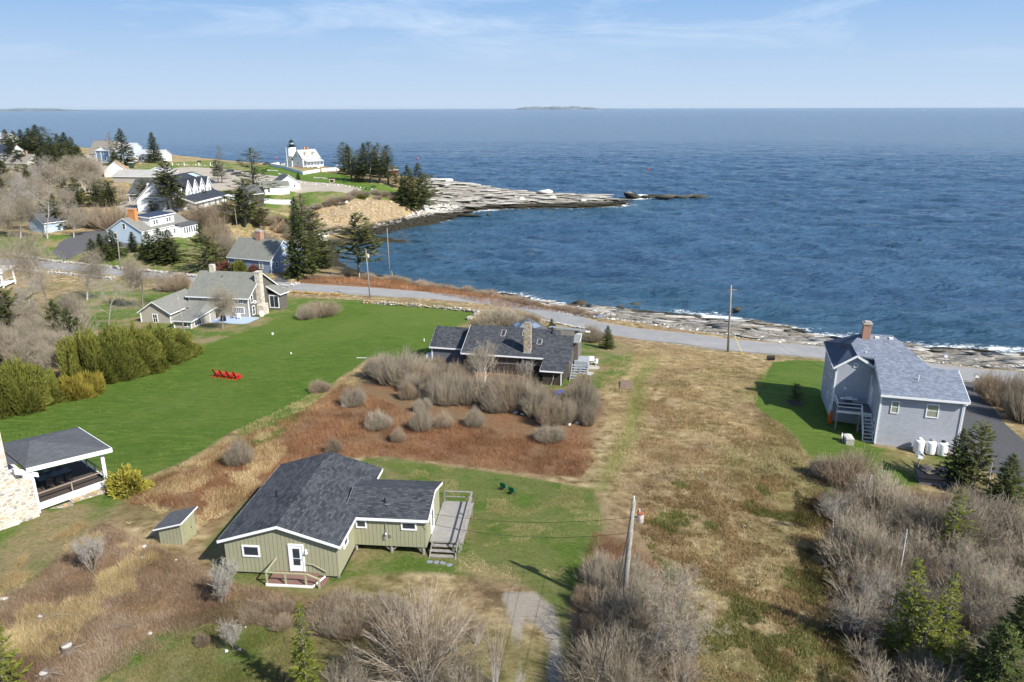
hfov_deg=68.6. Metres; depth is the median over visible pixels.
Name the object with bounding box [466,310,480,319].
stone wall
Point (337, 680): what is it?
alder shrub
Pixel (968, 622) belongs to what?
alder shrub
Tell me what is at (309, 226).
pine tree
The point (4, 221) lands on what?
bare tree
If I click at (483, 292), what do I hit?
bare bush
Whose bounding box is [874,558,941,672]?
spruce tree
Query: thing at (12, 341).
alder shrub
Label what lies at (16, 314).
birch tree
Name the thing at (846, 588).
alder shrub
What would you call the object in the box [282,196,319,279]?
spruce tree
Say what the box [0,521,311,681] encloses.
rough stems
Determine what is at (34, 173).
birch tree
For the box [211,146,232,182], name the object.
spruce tree
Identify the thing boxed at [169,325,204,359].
cedar bush
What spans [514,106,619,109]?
island
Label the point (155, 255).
spruce tree
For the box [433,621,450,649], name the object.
alder shrub
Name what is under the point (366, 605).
bare bush
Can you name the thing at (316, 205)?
bare bush
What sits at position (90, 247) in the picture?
spruce tree
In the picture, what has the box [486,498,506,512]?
straw patches
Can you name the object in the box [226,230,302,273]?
house
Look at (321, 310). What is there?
bare bush
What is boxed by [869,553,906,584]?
alder shrub
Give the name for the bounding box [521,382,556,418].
bare bush
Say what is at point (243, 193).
pine tree
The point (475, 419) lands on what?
bare bush
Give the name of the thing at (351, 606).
bare bush
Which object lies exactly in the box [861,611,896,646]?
alder shrub
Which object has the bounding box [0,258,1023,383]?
road
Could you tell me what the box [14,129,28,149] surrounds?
spruce tree
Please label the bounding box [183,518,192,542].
door
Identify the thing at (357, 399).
bare bush
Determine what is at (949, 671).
alder shrub
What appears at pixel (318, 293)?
stone wall
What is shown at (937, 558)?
alder shrub
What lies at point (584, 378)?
bare bush
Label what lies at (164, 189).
pine tree
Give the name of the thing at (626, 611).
alder shrub
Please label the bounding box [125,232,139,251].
spruce tree
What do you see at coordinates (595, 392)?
bare bush
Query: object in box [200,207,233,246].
bare bush
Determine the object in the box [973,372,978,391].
birdhouse
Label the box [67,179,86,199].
spruce tree
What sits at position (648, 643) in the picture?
alder shrub
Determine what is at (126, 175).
outbuilding
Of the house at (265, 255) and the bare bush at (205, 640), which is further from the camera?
the house at (265, 255)
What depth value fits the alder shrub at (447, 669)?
37.84 m
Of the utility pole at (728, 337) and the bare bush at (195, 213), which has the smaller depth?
the utility pole at (728, 337)
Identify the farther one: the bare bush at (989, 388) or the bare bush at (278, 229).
the bare bush at (278, 229)
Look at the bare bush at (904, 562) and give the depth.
49.69 m
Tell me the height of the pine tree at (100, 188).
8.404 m
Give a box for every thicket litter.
[573,532,697,681]
[813,487,1021,681]
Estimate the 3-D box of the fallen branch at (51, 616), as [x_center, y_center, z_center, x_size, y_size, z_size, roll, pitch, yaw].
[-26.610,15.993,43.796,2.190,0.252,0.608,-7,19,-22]
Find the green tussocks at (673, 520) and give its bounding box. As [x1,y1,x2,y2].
[645,475,868,681]
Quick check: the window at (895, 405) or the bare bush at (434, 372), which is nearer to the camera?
the window at (895, 405)
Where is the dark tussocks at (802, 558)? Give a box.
[791,487,886,681]
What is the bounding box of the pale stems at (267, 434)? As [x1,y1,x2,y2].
[138,425,285,527]
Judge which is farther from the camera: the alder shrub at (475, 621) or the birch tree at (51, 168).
the birch tree at (51, 168)
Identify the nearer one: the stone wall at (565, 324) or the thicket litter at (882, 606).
the thicket litter at (882, 606)
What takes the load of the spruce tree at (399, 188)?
on the ground at (534, 617)
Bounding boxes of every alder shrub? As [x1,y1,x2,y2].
[0,326,14,363]
[0,340,12,361]
[1,327,25,361]
[48,323,72,346]
[49,301,104,333]
[62,320,83,337]
[65,296,94,327]
[91,153,106,169]
[113,185,126,198]
[116,194,130,203]
[319,653,348,681]
[324,660,351,681]
[334,658,375,681]
[340,639,368,677]
[343,569,498,681]
[347,655,365,681]
[357,662,412,681]
[374,619,415,660]
[375,665,392,681]
[384,635,419,673]
[386,654,421,681]
[399,614,417,637]
[429,629,453,659]
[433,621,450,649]
[433,656,460,681]
[437,621,467,652]
[441,651,476,681]
[450,640,485,679]
[454,601,471,640]
[464,609,490,643]
[466,664,493,681]
[475,616,509,681]
[575,588,612,616]
[589,616,604,636]
[598,593,657,643]
[601,595,640,624]
[607,568,648,599]
[608,569,622,587]
[620,549,653,573]
[637,632,659,656]
[647,636,664,663]
[649,618,673,648]
[652,613,714,663]
[658,646,714,681]
[668,641,703,680]
[821,555,895,606]
[822,595,879,632]
[823,591,898,642]
[830,540,866,569]
[835,580,892,621]
[838,498,868,521]
[838,631,886,662]
[843,548,884,592]
[846,654,914,681]
[853,510,884,532]
[855,506,899,537]
[855,648,889,675]
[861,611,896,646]
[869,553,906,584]
[870,506,929,540]
[871,611,952,654]
[882,505,943,539]
[885,562,930,588]
[887,526,943,557]
[893,524,953,566]
[893,657,936,681]
[897,574,959,610]
[898,605,956,648]
[900,654,973,681]
[907,551,937,577]
[913,514,989,560]
[914,641,970,681]
[915,546,944,572]
[920,567,951,594]
[924,547,985,577]
[926,593,986,634]
[930,615,969,638]
[934,594,970,623]
[940,620,976,645]
[941,543,976,562]
[961,591,998,640]
[968,612,1013,641]
[976,518,1023,555]
[976,539,1011,564]
[981,516,1022,548]
[985,539,1019,562]
[992,555,1022,580]
[995,561,1023,585]
[1007,542,1023,573]
[1009,545,1023,576]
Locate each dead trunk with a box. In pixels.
[897,529,908,573]
[986,462,994,488]
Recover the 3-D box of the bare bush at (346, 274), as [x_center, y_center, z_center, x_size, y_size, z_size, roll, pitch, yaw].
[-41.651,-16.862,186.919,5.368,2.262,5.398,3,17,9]
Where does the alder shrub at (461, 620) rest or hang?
on the ground at (534, 617)
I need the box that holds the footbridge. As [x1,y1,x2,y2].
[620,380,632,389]
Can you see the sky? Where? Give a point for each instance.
(55, 54)
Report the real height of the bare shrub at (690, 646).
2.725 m
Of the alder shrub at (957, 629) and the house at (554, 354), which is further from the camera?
the house at (554, 354)
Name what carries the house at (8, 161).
on the ground at (534, 617)
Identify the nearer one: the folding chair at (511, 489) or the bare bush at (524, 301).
the folding chair at (511, 489)
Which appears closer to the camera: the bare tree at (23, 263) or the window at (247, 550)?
the window at (247, 550)
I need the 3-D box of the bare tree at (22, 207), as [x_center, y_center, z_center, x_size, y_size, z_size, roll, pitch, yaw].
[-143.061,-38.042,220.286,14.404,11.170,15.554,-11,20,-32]
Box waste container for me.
[128,162,133,167]
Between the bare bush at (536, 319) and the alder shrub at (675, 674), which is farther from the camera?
the bare bush at (536, 319)
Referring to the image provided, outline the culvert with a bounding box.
[767,355,774,359]
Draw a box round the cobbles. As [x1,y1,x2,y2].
[316,203,465,257]
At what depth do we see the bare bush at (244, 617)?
43.37 m
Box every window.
[152,314,157,322]
[194,317,201,326]
[233,307,244,313]
[241,545,260,556]
[252,305,255,314]
[269,295,279,307]
[343,536,348,549]
[356,520,366,527]
[401,522,416,530]
[496,357,517,364]
[531,359,542,365]
[872,418,875,433]
[890,401,899,413]
[925,404,939,418]
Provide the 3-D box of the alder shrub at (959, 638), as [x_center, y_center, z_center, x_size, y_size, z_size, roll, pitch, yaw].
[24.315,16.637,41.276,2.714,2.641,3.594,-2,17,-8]
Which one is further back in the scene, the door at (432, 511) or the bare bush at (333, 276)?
the bare bush at (333, 276)
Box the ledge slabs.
[514,294,1023,370]
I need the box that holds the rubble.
[543,303,1023,370]
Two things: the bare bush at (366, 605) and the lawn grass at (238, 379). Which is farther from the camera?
the lawn grass at (238, 379)
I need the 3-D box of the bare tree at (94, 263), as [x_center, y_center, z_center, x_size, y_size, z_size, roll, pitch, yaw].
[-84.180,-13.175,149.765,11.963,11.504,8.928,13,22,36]
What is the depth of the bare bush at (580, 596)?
45.08 m
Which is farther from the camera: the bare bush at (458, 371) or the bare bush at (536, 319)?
the bare bush at (536, 319)
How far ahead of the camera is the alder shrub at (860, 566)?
47.95 m
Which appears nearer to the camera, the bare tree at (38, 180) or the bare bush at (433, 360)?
the bare bush at (433, 360)
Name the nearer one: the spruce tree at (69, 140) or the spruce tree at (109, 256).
the spruce tree at (109, 256)
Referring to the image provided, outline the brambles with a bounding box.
[128,384,595,521]
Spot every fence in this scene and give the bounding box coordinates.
[263,198,290,204]
[270,163,319,174]
[321,165,338,171]
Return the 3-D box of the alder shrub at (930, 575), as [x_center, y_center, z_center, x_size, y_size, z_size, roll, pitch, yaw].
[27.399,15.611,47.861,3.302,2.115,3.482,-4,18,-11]
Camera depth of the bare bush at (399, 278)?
199.24 m
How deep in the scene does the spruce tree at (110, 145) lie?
451.02 m
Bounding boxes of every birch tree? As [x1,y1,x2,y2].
[0,183,16,219]
[0,317,13,335]
[0,322,24,356]
[0,340,37,363]
[1,301,32,327]
[9,169,27,189]
[9,288,24,303]
[10,179,37,195]
[10,334,49,361]
[12,313,39,341]
[12,317,39,339]
[13,275,43,303]
[25,166,40,180]
[26,343,56,369]
[29,154,53,190]
[29,312,56,330]
[32,327,67,365]
[36,169,56,194]
[37,161,73,194]
[45,292,88,321]
[54,185,75,204]
[60,294,85,320]
[63,156,91,188]
[80,170,105,202]
[465,340,498,380]
[467,348,485,372]
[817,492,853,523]
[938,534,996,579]
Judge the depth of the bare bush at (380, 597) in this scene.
44.23 m
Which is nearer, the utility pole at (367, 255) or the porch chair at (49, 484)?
the porch chair at (49, 484)
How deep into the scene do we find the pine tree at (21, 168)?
297.92 m
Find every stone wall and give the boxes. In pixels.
[0,252,196,276]
[16,268,114,279]
[279,282,299,286]
[289,290,342,295]
[362,300,479,312]
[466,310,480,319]
[538,319,585,329]
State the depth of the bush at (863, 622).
41.92 m
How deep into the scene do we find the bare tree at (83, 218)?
212.42 m
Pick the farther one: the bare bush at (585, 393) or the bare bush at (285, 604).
the bare bush at (585, 393)
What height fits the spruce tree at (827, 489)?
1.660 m
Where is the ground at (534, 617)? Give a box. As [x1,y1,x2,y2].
[0,147,1023,681]
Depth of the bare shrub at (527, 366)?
94.02 m
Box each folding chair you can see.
[500,482,507,490]
[508,486,516,493]
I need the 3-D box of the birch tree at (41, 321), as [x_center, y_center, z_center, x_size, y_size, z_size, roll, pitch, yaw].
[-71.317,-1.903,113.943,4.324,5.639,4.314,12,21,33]
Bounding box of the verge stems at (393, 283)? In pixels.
[300,273,571,313]
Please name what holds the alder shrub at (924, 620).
on the ground at (534, 617)
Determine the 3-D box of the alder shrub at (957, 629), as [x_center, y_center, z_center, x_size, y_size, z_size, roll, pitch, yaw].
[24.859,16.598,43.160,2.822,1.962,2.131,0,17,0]
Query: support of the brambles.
on the ground at (534, 617)
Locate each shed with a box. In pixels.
[152,506,197,544]
[236,184,263,206]
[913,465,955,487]
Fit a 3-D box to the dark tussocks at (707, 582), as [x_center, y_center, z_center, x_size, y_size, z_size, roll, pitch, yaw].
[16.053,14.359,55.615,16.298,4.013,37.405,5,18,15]
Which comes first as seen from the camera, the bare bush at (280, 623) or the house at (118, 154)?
the bare bush at (280, 623)
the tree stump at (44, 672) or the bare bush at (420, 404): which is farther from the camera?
the bare bush at (420, 404)
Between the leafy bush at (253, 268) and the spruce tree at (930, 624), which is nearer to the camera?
the spruce tree at (930, 624)
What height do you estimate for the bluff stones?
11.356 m
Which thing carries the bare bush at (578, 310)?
on the ground at (534, 617)
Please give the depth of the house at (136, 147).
493.50 m
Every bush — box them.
[0,350,53,416]
[0,362,27,419]
[0,366,45,416]
[33,367,70,404]
[52,200,85,228]
[54,326,118,377]
[56,372,98,402]
[73,369,105,394]
[76,341,128,383]
[77,204,103,227]
[83,324,150,381]
[84,196,127,229]
[99,321,128,338]
[103,462,155,499]
[110,317,165,376]
[117,333,152,373]
[137,320,193,364]
[144,344,171,369]
[156,267,192,291]
[168,338,186,361]
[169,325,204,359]
[178,197,222,226]
[194,632,209,648]
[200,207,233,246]
[204,196,238,222]
[214,226,236,257]
[216,260,232,270]
[220,434,254,466]
[230,258,247,271]
[236,607,261,627]
[241,596,262,612]
[247,264,258,271]
[251,215,270,225]
[251,228,268,236]
[255,204,269,214]
[255,611,274,626]
[257,596,281,614]
[264,232,279,238]
[265,213,278,225]
[267,611,293,632]
[268,219,290,232]
[271,213,287,223]
[271,223,288,232]
[273,597,295,616]
[280,230,294,239]
[296,304,316,319]
[298,598,347,637]
[301,593,344,625]
[302,295,343,318]
[307,581,362,619]
[308,376,331,393]
[309,202,322,208]
[314,600,354,638]
[318,595,353,623]
[323,274,336,278]
[323,436,343,453]
[329,594,381,634]
[334,603,376,640]
[337,270,354,276]
[339,384,368,407]
[339,589,374,611]
[351,188,362,194]
[352,272,369,279]
[353,603,381,629]
[354,601,395,639]
[357,194,365,198]
[358,595,383,617]
[361,349,394,378]
[363,272,376,278]
[363,408,394,430]
[366,344,432,386]
[369,189,381,194]
[370,589,393,611]
[372,195,382,199]
[375,591,415,618]
[375,601,415,634]
[380,190,390,195]
[383,274,399,279]
[385,194,398,198]
[386,593,410,608]
[389,424,406,442]
[392,275,407,281]
[395,370,421,390]
[396,376,419,399]
[407,280,420,285]
[407,402,436,431]
[408,362,439,381]
[411,396,433,412]
[416,279,429,284]
[418,355,429,366]
[418,360,453,390]
[418,381,438,400]
[421,280,436,286]
[424,364,464,405]
[425,353,446,369]
[432,408,454,428]
[434,283,452,288]
[435,391,458,406]
[443,363,454,370]
[446,358,474,383]
[447,366,480,406]
[460,285,473,291]
[462,363,475,377]
[464,405,485,427]
[472,300,524,326]
[472,369,496,406]
[474,290,489,295]
[479,386,512,413]
[481,288,498,294]
[484,363,528,412]
[489,367,514,384]
[508,368,541,389]
[509,374,540,413]
[510,294,528,301]
[511,308,542,321]
[518,298,531,303]
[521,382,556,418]
[525,299,542,305]
[533,392,567,427]
[533,423,567,443]
[536,381,558,399]
[548,393,579,425]
[553,609,672,681]
[556,304,571,310]
[558,375,582,400]
[563,370,602,419]
[568,306,590,314]
[570,581,601,610]
[572,372,591,384]
[572,542,655,604]
[575,611,601,642]
[577,621,609,651]
[578,400,596,426]
[578,554,610,582]
[578,599,612,633]
[581,321,604,342]
[587,569,619,607]
[589,645,658,681]
[590,382,600,399]
[592,568,673,641]
[607,574,659,623]
[633,558,735,668]
[806,452,846,480]
[814,442,884,493]
[815,485,867,522]
[816,499,924,584]
[836,570,929,647]
[840,458,922,523]
[845,482,890,524]
[847,523,929,581]
[857,563,945,631]
[885,640,957,681]
[887,492,978,558]
[888,487,1019,564]
[924,546,1023,637]
[930,477,1023,547]
[942,628,1023,681]
[955,555,1023,636]
[958,487,1023,548]
[961,621,1022,674]
[971,362,1023,407]
[971,367,999,390]
[977,539,1023,584]
[984,505,1023,545]
[989,574,1023,610]
[990,499,1023,553]
[997,369,1023,423]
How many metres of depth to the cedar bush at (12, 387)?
81.34 m
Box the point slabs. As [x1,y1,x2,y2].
[423,177,632,217]
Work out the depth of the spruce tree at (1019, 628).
39.01 m
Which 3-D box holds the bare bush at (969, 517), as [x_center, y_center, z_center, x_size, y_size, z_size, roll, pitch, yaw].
[31.627,12.755,54.484,8.628,5.699,8.650,-2,17,-6]
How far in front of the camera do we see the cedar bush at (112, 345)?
96.93 m
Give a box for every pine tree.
[0,285,34,340]
[0,294,14,321]
[3,163,44,187]
[11,149,25,163]
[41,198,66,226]
[50,142,90,163]
[51,178,89,203]
[58,164,78,185]
[80,179,124,205]
[86,177,113,199]
[131,178,150,198]
[147,202,159,210]
[149,160,185,210]
[166,190,188,211]
[171,234,223,269]
[208,243,228,264]
[209,160,224,182]
[214,189,248,221]
[216,178,269,226]
[254,207,269,226]
[286,209,342,260]
[333,212,384,277]
[387,170,400,183]
[417,174,441,196]
[787,383,808,398]
[944,419,999,485]
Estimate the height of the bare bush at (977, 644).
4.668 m
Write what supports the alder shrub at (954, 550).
on the ground at (534, 617)
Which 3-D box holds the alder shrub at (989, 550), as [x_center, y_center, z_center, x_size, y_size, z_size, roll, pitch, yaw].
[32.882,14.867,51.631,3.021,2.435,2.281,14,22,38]
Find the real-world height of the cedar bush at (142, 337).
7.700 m
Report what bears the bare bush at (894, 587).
on the ground at (534, 617)
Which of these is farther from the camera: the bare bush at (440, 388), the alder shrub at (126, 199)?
the alder shrub at (126, 199)
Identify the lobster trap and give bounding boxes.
[921,464,935,473]
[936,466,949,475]
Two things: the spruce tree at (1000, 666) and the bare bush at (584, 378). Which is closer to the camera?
the spruce tree at (1000, 666)
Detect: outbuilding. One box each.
[104,160,128,176]
[111,169,164,182]
[150,165,178,174]
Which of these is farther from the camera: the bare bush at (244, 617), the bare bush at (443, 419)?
the bare bush at (443, 419)
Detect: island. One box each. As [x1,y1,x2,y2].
[0,108,86,110]
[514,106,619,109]
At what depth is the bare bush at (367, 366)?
95.09 m
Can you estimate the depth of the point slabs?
363.88 m
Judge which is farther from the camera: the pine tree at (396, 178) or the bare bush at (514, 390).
the pine tree at (396, 178)
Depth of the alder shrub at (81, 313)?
123.08 m
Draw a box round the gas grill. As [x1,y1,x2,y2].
[840,395,856,404]
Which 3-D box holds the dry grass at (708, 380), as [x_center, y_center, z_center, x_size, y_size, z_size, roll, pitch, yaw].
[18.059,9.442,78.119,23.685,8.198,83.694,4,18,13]
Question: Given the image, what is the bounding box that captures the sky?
[0,0,1023,109]
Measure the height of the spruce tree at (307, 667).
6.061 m
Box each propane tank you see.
[913,437,924,452]
[924,439,936,454]
[936,440,948,456]
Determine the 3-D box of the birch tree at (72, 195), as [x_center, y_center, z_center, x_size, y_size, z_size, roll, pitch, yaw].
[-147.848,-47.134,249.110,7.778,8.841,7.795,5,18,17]
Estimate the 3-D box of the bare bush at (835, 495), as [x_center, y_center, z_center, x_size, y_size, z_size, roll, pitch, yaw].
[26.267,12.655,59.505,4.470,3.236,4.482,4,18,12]
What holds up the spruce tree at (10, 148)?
on the ground at (534, 617)
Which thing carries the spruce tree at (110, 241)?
on the ground at (534, 617)
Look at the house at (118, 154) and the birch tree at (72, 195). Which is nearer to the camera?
the birch tree at (72, 195)
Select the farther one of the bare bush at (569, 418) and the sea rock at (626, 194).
the sea rock at (626, 194)
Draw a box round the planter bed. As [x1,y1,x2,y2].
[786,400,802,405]
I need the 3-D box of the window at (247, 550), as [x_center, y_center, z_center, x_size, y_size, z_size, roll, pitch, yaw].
[-16.630,13.380,47.830,1.150,0.820,0.070,1,17,5]
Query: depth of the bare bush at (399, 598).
44.44 m
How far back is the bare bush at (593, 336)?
118.50 m
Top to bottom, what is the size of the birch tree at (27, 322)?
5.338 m
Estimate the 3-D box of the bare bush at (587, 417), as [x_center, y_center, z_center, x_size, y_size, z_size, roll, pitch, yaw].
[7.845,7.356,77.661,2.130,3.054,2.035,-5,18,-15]
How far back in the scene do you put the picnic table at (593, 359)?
102.91 m
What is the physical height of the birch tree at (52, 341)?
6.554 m
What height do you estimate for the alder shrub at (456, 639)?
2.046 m
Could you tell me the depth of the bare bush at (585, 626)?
41.79 m
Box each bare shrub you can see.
[68,533,107,572]
[205,556,239,603]
[217,615,242,648]
[516,359,535,376]
[672,623,701,667]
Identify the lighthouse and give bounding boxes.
[287,139,295,155]
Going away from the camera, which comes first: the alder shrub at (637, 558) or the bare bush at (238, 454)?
the alder shrub at (637, 558)
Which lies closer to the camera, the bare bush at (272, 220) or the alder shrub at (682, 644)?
the alder shrub at (682, 644)
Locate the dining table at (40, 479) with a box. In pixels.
[35,467,72,488]
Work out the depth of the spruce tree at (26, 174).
279.41 m
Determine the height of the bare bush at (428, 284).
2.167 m
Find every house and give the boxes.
[0,133,18,144]
[0,145,24,160]
[0,265,16,287]
[0,427,112,530]
[4,151,35,170]
[88,139,124,159]
[95,148,114,161]
[106,209,197,244]
[109,149,127,158]
[124,143,141,157]
[127,178,152,200]
[134,172,250,210]
[135,149,171,160]
[137,264,289,328]
[217,451,473,588]
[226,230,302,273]
[261,180,289,194]
[274,173,300,189]
[285,147,323,167]
[426,317,589,385]
[821,320,970,454]
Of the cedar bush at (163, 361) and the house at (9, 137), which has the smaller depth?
the cedar bush at (163, 361)
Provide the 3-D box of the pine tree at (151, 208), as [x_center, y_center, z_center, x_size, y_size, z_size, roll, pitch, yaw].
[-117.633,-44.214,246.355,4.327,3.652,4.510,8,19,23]
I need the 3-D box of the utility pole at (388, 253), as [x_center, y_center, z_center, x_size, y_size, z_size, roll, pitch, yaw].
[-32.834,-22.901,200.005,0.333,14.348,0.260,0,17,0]
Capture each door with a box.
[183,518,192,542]
[287,544,305,571]
[430,502,434,533]
[869,385,873,406]
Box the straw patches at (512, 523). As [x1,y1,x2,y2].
[406,465,603,580]
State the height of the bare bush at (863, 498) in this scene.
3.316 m
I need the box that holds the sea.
[0,108,1023,352]
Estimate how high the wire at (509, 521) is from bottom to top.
3.330 m
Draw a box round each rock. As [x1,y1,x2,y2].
[572,300,588,304]
[624,191,646,198]
[732,307,741,311]
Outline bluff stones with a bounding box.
[314,196,407,234]
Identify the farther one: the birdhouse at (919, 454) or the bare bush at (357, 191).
the bare bush at (357, 191)
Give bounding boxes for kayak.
[828,410,832,423]
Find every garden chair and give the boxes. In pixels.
[211,369,221,376]
[218,370,228,378]
[225,371,235,379]
[232,372,241,379]
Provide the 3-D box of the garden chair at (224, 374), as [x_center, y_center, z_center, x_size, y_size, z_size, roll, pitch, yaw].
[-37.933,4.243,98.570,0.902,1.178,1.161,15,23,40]
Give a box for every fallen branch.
[34,666,65,677]
[35,609,74,620]
[115,620,132,628]
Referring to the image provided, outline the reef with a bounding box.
[628,194,708,198]
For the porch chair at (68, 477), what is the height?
0.960 m
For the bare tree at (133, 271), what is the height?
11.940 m
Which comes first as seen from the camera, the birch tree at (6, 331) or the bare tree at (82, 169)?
the birch tree at (6, 331)
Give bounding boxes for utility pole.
[116,231,120,268]
[178,299,184,331]
[366,252,370,297]
[387,231,389,274]
[621,496,643,595]
[727,285,736,351]
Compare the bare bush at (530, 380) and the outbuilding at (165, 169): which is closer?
the bare bush at (530, 380)
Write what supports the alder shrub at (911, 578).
on the ground at (534, 617)
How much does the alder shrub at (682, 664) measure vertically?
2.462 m
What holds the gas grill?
on the house at (904, 395)
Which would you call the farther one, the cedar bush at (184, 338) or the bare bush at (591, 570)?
the cedar bush at (184, 338)
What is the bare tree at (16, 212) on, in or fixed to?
on the ground at (534, 617)
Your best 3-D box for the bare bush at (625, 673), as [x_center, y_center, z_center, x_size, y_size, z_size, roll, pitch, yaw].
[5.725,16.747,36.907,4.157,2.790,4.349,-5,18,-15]
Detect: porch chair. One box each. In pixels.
[45,478,53,488]
[55,475,62,485]
[64,472,72,484]
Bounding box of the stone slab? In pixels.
[589,365,599,368]
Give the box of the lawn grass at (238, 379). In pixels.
[0,304,470,497]
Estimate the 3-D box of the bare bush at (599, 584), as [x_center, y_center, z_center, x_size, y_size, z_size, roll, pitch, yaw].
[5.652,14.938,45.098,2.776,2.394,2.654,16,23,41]
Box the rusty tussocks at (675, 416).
[635,367,814,489]
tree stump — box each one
[33,668,62,681]
[57,641,85,658]
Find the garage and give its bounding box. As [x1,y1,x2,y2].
[27,210,69,233]
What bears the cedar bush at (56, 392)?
on the ground at (534, 617)
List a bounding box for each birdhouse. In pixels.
[916,450,924,467]
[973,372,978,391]
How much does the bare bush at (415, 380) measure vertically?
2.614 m
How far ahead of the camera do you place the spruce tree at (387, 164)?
351.99 m
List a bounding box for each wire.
[389,239,721,292]
[390,505,629,522]
[429,523,626,537]
[594,518,630,681]
[599,539,629,680]
[600,504,632,681]
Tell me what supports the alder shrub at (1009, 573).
on the ground at (534, 617)
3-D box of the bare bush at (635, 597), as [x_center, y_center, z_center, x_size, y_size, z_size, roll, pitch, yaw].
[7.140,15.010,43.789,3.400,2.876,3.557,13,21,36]
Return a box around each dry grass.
[127,361,366,501]
[598,344,864,681]
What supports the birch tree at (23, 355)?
on the ground at (534, 617)
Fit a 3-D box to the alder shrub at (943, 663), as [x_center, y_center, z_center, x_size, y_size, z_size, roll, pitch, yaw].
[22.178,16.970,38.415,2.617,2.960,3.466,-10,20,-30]
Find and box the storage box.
[843,433,854,445]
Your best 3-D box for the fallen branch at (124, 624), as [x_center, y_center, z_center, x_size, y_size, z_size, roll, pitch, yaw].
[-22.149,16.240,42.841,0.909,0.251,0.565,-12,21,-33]
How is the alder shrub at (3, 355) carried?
on the ground at (534, 617)
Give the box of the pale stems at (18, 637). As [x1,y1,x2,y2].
[0,518,202,659]
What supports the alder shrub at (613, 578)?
on the ground at (534, 617)
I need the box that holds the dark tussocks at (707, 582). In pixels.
[635,456,831,681]
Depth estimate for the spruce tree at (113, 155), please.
412.92 m
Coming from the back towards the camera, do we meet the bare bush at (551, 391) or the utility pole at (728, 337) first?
the utility pole at (728, 337)
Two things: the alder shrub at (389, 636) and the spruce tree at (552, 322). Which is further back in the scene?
the spruce tree at (552, 322)
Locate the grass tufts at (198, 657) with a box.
[103,617,331,681]
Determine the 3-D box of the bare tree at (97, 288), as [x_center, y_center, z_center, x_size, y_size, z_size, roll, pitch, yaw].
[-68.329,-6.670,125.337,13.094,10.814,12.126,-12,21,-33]
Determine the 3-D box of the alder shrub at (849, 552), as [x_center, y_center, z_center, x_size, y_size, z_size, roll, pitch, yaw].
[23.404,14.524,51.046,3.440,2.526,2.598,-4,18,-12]
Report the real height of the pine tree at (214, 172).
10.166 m
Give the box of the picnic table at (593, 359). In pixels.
[590,356,597,365]
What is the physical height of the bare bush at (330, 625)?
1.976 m
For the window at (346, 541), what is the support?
in the house at (306, 522)
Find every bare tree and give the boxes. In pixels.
[0,170,81,238]
[0,172,23,190]
[0,193,40,237]
[0,195,45,229]
[0,199,8,223]
[0,211,13,235]
[0,225,68,307]
[4,317,52,339]
[5,205,30,224]
[7,332,57,370]
[8,189,33,221]
[8,294,54,330]
[20,173,61,201]
[20,326,49,347]
[27,162,44,176]
[42,290,88,322]
[46,328,70,364]
[56,153,90,186]
[58,268,148,324]
[61,153,107,188]
[63,246,116,299]
[65,211,92,236]
[76,169,104,185]
[78,159,107,179]
[116,251,170,307]
[203,282,243,328]
[901,493,940,513]
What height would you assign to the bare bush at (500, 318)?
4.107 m
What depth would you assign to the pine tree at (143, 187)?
252.38 m
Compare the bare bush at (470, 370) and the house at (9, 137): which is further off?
the house at (9, 137)
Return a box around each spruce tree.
[0,129,14,144]
[0,137,17,161]
[0,160,12,179]
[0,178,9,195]
[0,325,8,362]
[0,621,33,681]
[7,131,19,145]
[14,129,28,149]
[19,136,31,153]
[21,170,40,198]
[23,127,30,146]
[24,124,44,156]
[26,146,57,167]
[29,126,63,155]
[30,149,57,183]
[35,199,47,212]
[42,136,63,161]
[43,299,72,332]
[46,194,60,211]
[47,146,65,166]
[52,133,60,148]
[57,308,84,337]
[59,132,73,153]
[61,150,76,171]
[62,137,79,154]
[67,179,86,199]
[67,184,83,207]
[71,316,85,334]
[72,145,85,156]
[72,189,85,207]
[79,238,105,262]
[85,183,103,204]
[95,233,106,255]
[98,229,129,258]
[100,243,116,260]
[104,132,114,158]
[105,150,120,166]
[106,188,118,205]
[109,128,138,165]
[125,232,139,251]
[135,231,158,260]
[141,228,179,263]
[145,132,168,162]
[147,170,185,209]
[156,229,189,265]
[191,222,206,242]
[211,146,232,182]
[233,147,280,197]
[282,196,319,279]
[283,245,298,278]
[285,194,323,232]
[286,600,324,681]
[304,231,328,272]
[314,236,334,267]
[331,141,346,164]
[338,144,354,174]
[338,147,363,180]
[351,160,368,182]
[353,143,374,175]
[357,141,381,182]
[364,143,393,181]
[370,147,377,173]
[374,145,399,183]
[375,151,396,177]
[392,164,422,209]
[398,174,405,197]
[401,163,437,206]
[546,318,554,328]
[598,325,615,349]
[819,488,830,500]
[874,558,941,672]
[897,599,952,668]
[920,571,966,663]
[927,489,985,553]
[934,429,978,489]
[937,629,979,681]
[955,620,1023,681]
[980,452,1023,505]
[985,587,1023,665]
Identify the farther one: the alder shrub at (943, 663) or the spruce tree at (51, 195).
the spruce tree at (51, 195)

